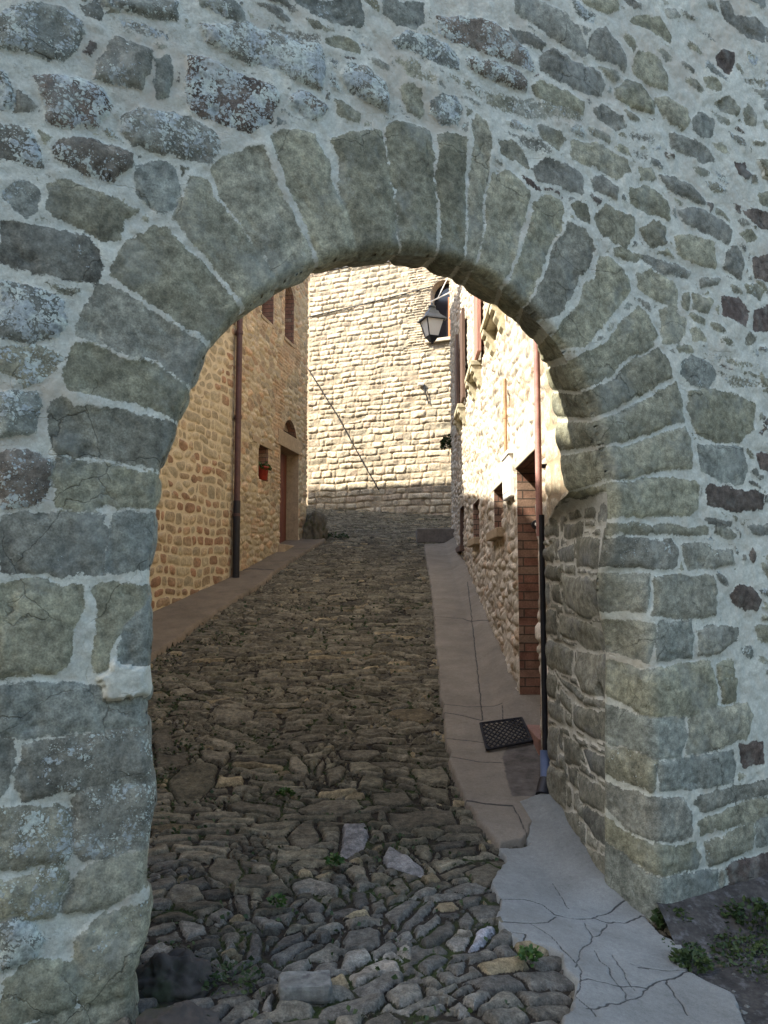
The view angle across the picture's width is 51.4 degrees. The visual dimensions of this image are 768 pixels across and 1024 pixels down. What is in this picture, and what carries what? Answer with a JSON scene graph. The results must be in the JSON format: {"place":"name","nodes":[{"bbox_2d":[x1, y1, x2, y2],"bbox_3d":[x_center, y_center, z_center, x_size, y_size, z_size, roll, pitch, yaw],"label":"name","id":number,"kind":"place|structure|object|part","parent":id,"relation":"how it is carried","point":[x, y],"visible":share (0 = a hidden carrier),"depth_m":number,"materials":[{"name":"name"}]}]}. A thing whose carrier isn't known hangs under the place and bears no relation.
{"place":"outdoors","nodes":[
{"label":"outdoors","id":0,"kind":"place"},
{"bbox_2d":[151,538,325,660],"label":"side pavement","id":1,"kind":"structure","parent":0,"point":[174,623],"depth_m":11.25,"materials":[{"name":"brown concrete"}]},
{"bbox_2d":[147,505,451,747],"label":"street","id":2,"kind":"structure","parent":0,"point":[376,557],"depth_m":8.76,"materials":[{"name":"stone"}]},
{"bbox_2d":[231,276,308,575],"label":"tall house","id":3,"kind":"structure","parent":2,"relation":"on","point":[273,506],"depth_m":15.05,"materials":[{"name":"stone"}]},
{"bbox_2d":[232,318,242,577],"bbox_3d":[-2.384,-1.912,13.027,0.120,6.017,0.182,2,-5,-24],"label":"drainpipe","id":4,"kind":"object","parent":3,"relation":"attached to","point":[236,503],"visible":0.83,"depth_m":12.88,"materials":[{"name":"black metal"}]},
{"bbox_2d":[259,461,271,480],"bbox_3d":[-2.200,-0.747,14.398,0.382,0.339,0.403,0,-5,0],"label":"flower pot","id":5,"kind":"object","parent":3,"relation":"in","point":[264,468],"visible":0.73,"depth_m":14.31,"materials":[{"name":"red ceramic"}]},
{"bbox_2d":[261,295,274,328],"bbox_3d":[-2.293,-4.096,14.829,0.325,1.223,0.735,-1,-5,11],"label":"window","id":6,"kind":"structure","parent":3,"relation":"in","point":[268,307],"depth_m":15.12,"materials":[{"name":"wood"}]},
{"bbox_2d":[279,453,286,542],"bbox_3d":[-2.160,-0.270,15.963,0.050,1.895,1.174,-1,-5,11],"label":"door","id":7,"kind":"structure","parent":3,"relation":"in","point":[283,458],"depth_m":16.32,"materials":[{"name":"red wood"}]},
{"bbox_2d":[284,287,294,348],"bbox_3d":[-2.046,-3.987,16.135,0.325,1.223,0.665,-1,-5,11],"label":"window","id":8,"kind":"structure","parent":3,"relation":"in","point":[289,298],"depth_m":16.40,"materials":[{"name":"wood"}]},
{"bbox_2d":[302,510,327,544],"bbox_3d":[-1.491,0.517,16.936,0.605,1.138,0.803,-2,-5,20],"label":"mossy mound","id":9,"kind":"object","parent":2,"relation":"on","point":[315,527],"visible":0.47,"depth_m":16.71,"materials":[{"name":"grey stone"}]},
{"bbox_2d":[306,262,451,515],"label":"end building","id":10,"kind":"structure","parent":2,"relation":"on","point":[370,366],"depth_m":22.01,"materials":[{"name":"stone"}]},
{"bbox_2d":[308,369,378,489],"bbox_3d":[-1.176,-2.377,22.346,2.288,3.648,0.026,-2,-5,24],"label":"cable","id":11,"kind":"object","parent":10,"relation":"attached to","point":[344,429],"visible":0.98,"depth_m":22.29,"materials":[{"name":"black metal"}]},
{"bbox_2d":[308,286,432,316],"bbox_3d":[-0.478,-5.869,22.320,3.951,0.355,0.031,-2,-5,24],"label":"cable","id":12,"kind":"object","parent":10,"relation":"attached to","point":[371,301],"visible":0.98,"depth_m":22.26,"materials":[{"name":"black metal"}]},
{"bbox_2d":[418,382,428,403],"bbox_3d":[1.061,-3.177,21.393,0.318,0.588,0.139,-1,-5,8],"label":"wire holder","id":13,"kind":"object","parent":10,"relation":"attached to","point":[420,383],"visible":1,"depth_m":21.36,"materials":[{"name":"white paint"}]},
{"bbox_2d":[425,280,449,343],"bbox_3d":[1.615,-5.391,21.491,0.943,1.701,0.440,-2,-5,24],"label":"window","id":14,"kind":"structure","parent":10,"relation":"in","point":[442,304],"depth_m":21.69,"materials":[{"name":"glass"}]},
{"bbox_2d":[416,529,453,542],"bbox_3d":[1.083,0.522,16.968,0.789,0.300,0.700,0,-5,0],"label":"step","id":15,"kind":"object","parent":2,"relation":"on","point":[434,535],"visible":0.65,"depth_m":16.62,"materials":[{"name":"stone"}]},
{"bbox_2d":[449,279,549,755],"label":"sunlit house","id":16,"kind":"structure","parent":2,"relation":"on","point":[494,533],"depth_m":8.71,"materials":[{"name":"stone"}]},
{"bbox_2d":[417,278,451,343],"bbox_3d":[1.124,-4.410,17.063,0.713,1.704,0.500,2,-5,-20],"label":"street lantern","id":17,"kind":"object","parent":16,"relation":"attached to","point":[431,320],"visible":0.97,"depth_m":16.88,"materials":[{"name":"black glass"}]},
{"bbox_2d":[439,434,451,449],"bbox_3d":[1.369,-1.539,17.336,0.345,0.348,0.360,-2,-5,21],"label":"hanging plant","id":18,"kind":"object","parent":16,"relation":"hanging from","point":[444,441],"visible":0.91,"depth_m":17.29,"materials":[{"name":"green plant"}]},
{"bbox_2d":[455,506,464,552],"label":"window","id":19,"kind":"structure","parent":16,"relation":"in","point":[459,549],"depth_m":14.90,"materials":[{"name":"brown wood"}]},
{"bbox_2d":[453,308,466,435],"bbox_3d":[1.466,-2.312,13.943,0.486,1.959,1.921,0,-5,0],"label":"window","id":20,"kind":"structure","parent":16,"relation":"in","point":[459,418],"depth_m":13.36,"materials":[{"name":"wood"}]},
{"bbox_2d":[467,499,479,546],"bbox_3d":[1.498,0.170,11.599,0.516,0.647,1.184,0,-5,0],"label":"window","id":21,"kind":"structure","parent":16,"relation":"in","point":[473,542],"depth_m":12.06,"materials":[{"name":"wood"}]},
{"bbox_2d":[465,296,481,403],"bbox_3d":[1.398,-2.554,11.049,0.482,1.959,1.412,0,-5,0],"label":"window","id":22,"kind":"structure","parent":16,"relation":"in","point":[473,374],"depth_m":10.66,"materials":[{"name":"wood"}]},
{"bbox_2d":[480,303,505,360],"bbox_3d":[1.214,-1.979,8.747,0.210,0.429,1.100,0,-5,1],"label":"window","id":23,"kind":"structure","parent":16,"relation":"in","point":[493,317],"depth_m":8.81,"materials":[{"name":"stone"}]},
{"bbox_2d":[486,483,504,540],"bbox_3d":[1.429,0.010,8.852,0.514,0.584,1.081,0,-5,0],"label":"window","id":24,"kind":"structure","parent":16,"relation":"in","point":[498,531],"depth_m":9.26,"materials":[{"name":"wood"}]},
{"bbox_2d":[503,378,507,452],"bbox_3d":[1.200,-0.945,7.885,0.044,0.760,0.044,0,-5,0],"label":"conduit","id":25,"kind":"object","parent":16,"relation":"attached to","point":[505,416],"visible":0.81,"depth_m":7.88,"materials":[{"name":"metal"}]},
{"bbox_2d":[501,449,514,500],"bbox_3d":[1.211,-0.350,7.785,0.075,0.443,0.537,0,-5,1],"label":"meter cabinet","id":26,"kind":"object","parent":16,"relation":"attached to","point":[508,473],"visible":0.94,"depth_m":7.60,"materials":[{"name":"white paint"}]},
{"bbox_3d":[1.185,-0.320,7.783,0.006,0.263,0.417,0,-5,1],"label":"door","id":27,"kind":"part","parent":26,"relation":"part of","materials":[{"name":"white paint"}]},
{"bbox_2d":[517,451,540,719],"bbox_3d":[1.433,0.855,6.758,0.451,2.618,1.106,0,-5,0],"label":"doorway","id":28,"kind":"structure","parent":16,"relation":"in","point":[528,566],"depth_m":7.32,"materials":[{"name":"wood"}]},
{"bbox_2d":[531,520,537,538],"bbox_3d":[1.406,0.205,7.310,0.099,0.265,0.068,0,-5,0],"label":"bell push","id":29,"kind":"object","parent":16,"relation":"attached to","point":[533,524],"visible":0.34,"depth_m":7.30,"materials":[{"name":"black metal"}]},
{"bbox_2d":[533,340,549,794],"bbox_3d":[1.099,-0.092,5.588,0.121,4.085,0.261,-3,-5,29],"label":"corner drainpipe","id":30,"kind":"object","parent":16,"relation":"attached to","point":[542,787],"visible":0.63,"depth_m":5.59,"materials":[{"name":"black metal"}]},
{"bbox_2d":[109,742,725,1023],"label":"cobbled street","id":31,"kind":"structure","parent":0,"point":[462,969],"depth_m":4.10,"materials":[{"name":"grey stone"}]},
{"bbox_2d":[135,946,219,1002],"bbox_3d":[-0.832,1.885,3.153,0.361,0.295,0.250,0,-5,0],"label":"boulder","id":32,"kind":"object","parent":31,"relation":"on","point":[177,974],"visible":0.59,"depth_m":3.10,"materials":[{"name":"grey stone"}]},
{"bbox_2d":[135,1000,224,1023],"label":"boulder","id":33,"kind":"object","parent":31,"relation":"on","point":[187,1012],"visible":1,"depth_m":2.83,"materials":[{"name":"grey stone"}]},
{"bbox_2d":[200,961,264,995],"bbox_3d":[-0.602,1.836,3.147,0.260,0.052,0.257,0,-5,0],"label":"weed","id":34,"kind":"object","parent":31,"relation":"on","point":[240,980],"visible":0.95,"depth_m":3.15,"materials":[{"name":"green plant"}]},
{"bbox_2d":[266,893,287,907],"bbox_3d":[-0.518,1.869,3.842,0.093,0.052,0.106,3,-6,-34],"label":"weed","id":35,"kind":"object","parent":31,"relation":"on","point":[277,896],"visible":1,"depth_m":3.84,"materials":[{"name":"green plant"}]},
{"bbox_2d":[275,787,294,796],"bbox_3d":[-0.672,1.916,5.453,0.149,0.054,0.130,-2,-5,21],"label":"weed","id":36,"kind":"object","parent":31,"relation":"on","point":[282,791],"visible":1,"depth_m":5.44,"materials":[{"name":"green plant"}]},
{"bbox_2d":[278,970,332,1003],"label":"stone block","id":37,"kind":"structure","parent":31,"relation":"on","point":[311,987],"depth_m":3.04,"materials":[{"name":"grey stone"}]},
{"bbox_2d":[139,531,509,1023],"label":"moss","id":38,"kind":"object","parent":31,"relation":"on","point":[348,1007],"visible":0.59,"depth_m":5.97,"materials":[{"name":"green plant"}]},
{"bbox_2d":[322,852,345,865],"bbox_3d":[-0.281,1.892,4.352,0.118,0.067,0.117,-3,-6,32],"label":"weed","id":39,"kind":"object","parent":31,"relation":"on","point":[336,858],"visible":1,"depth_m":4.34,"materials":[{"name":"green plant"}]},
{"bbox_2d":[515,943,543,967],"bbox_3d":[0.605,1.853,3.347,0.115,0.067,0.117,3,-6,-35],"label":"weed","id":40,"kind":"object","parent":31,"relation":"on","point":[530,952],"visible":1,"depth_m":3.34,"materials":[{"name":"green plant"}]},
{"bbox_2d":[544,363,568,521],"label":"flank wall","id":41,"kind":"structure","parent":31,"relation":"on","point":[556,491],"depth_m":5.46,"materials":[{"name":"beige paint"}]},
{"bbox_2d":[424,538,540,848],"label":"pavement","id":42,"kind":"structure","parent":0,"point":[477,683],"depth_m":7.12,"materials":[{"name":"concrete"}]},
{"bbox_2d":[479,717,532,750],"bbox_3d":[0.991,1.806,6.514,0.407,0.150,0.685,0,-5,0],"label":"doormat","id":43,"kind":"object","parent":42,"relation":"on","point":[500,746],"visible":1,"depth_m":6.50,"materials":[{"name":"black rubber"}]},
{"bbox_2d":[491,793,744,1023],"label":"concrete apron","id":44,"kind":"object","parent":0,"point":[556,895],"visible":0.66,"depth_m":3.73,"materials":[{"name":"grey concrete"}]},
{"bbox_2d":[656,872,767,1023],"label":"bare soil","id":45,"kind":"structure","parent":0,"point":[703,910],"depth_m":3.89,"materials":[{"name":"brown soil"}]},
{"bbox_2d":[649,906,693,928],"bbox_3d":[1.441,2.035,4.005,0.222,0.106,0.207,0,-5,0],"label":"weed","id":46,"kind":"object","parent":45,"relation":"on","point":[658,918],"visible":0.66,"depth_m":3.99,"materials":[{"name":"green plant"}]},
{"bbox_2d":[668,946,714,974],"bbox_3d":[1.384,2.019,3.611,0.208,0.082,0.197,0,-5,0],"label":"weed","id":47,"kind":"object","parent":45,"relation":"on","point":[684,957],"visible":0.99,"depth_m":3.58,"materials":[{"name":"green plant"}]},
{"bbox_2d":[662,921,767,981],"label":"ground cover","id":48,"kind":"object","parent":45,"relation":"on","point":[755,946],"visible":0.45,"depth_m":3.75,"materials":[{"name":"green plant"}]},
{"bbox_2d":[715,895,767,930],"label":"weed","id":49,"kind":"object","parent":45,"relation":"on","point":[758,906],"visible":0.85,"depth_m":4.03,"materials":[{"name":"green plant"}]},
{"bbox_2d":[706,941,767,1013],"bbox_3d":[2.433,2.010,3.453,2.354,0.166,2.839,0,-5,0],"label":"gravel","id":50,"kind":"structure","parent":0,"point":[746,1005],"depth_m":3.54,"materials":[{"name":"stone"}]},
{"label":"ground","id":51,"kind":"structure","parent":0,"visible":0},
{"bbox_2d":[149,322,235,611],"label":"house","id":52,"kind":"structure","parent":51,"relation":"on","point":[193,551],"depth_m":11.86,"materials":[{"name":"stone"}]},
{"bbox_2d":[0,0,767,1023],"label":"gate wall","id":53,"kind":"structure","parent":51,"relation":"on","point":[576,190],"depth_m":3.71,"materials":[{"name":"grey stone"}]}
]}

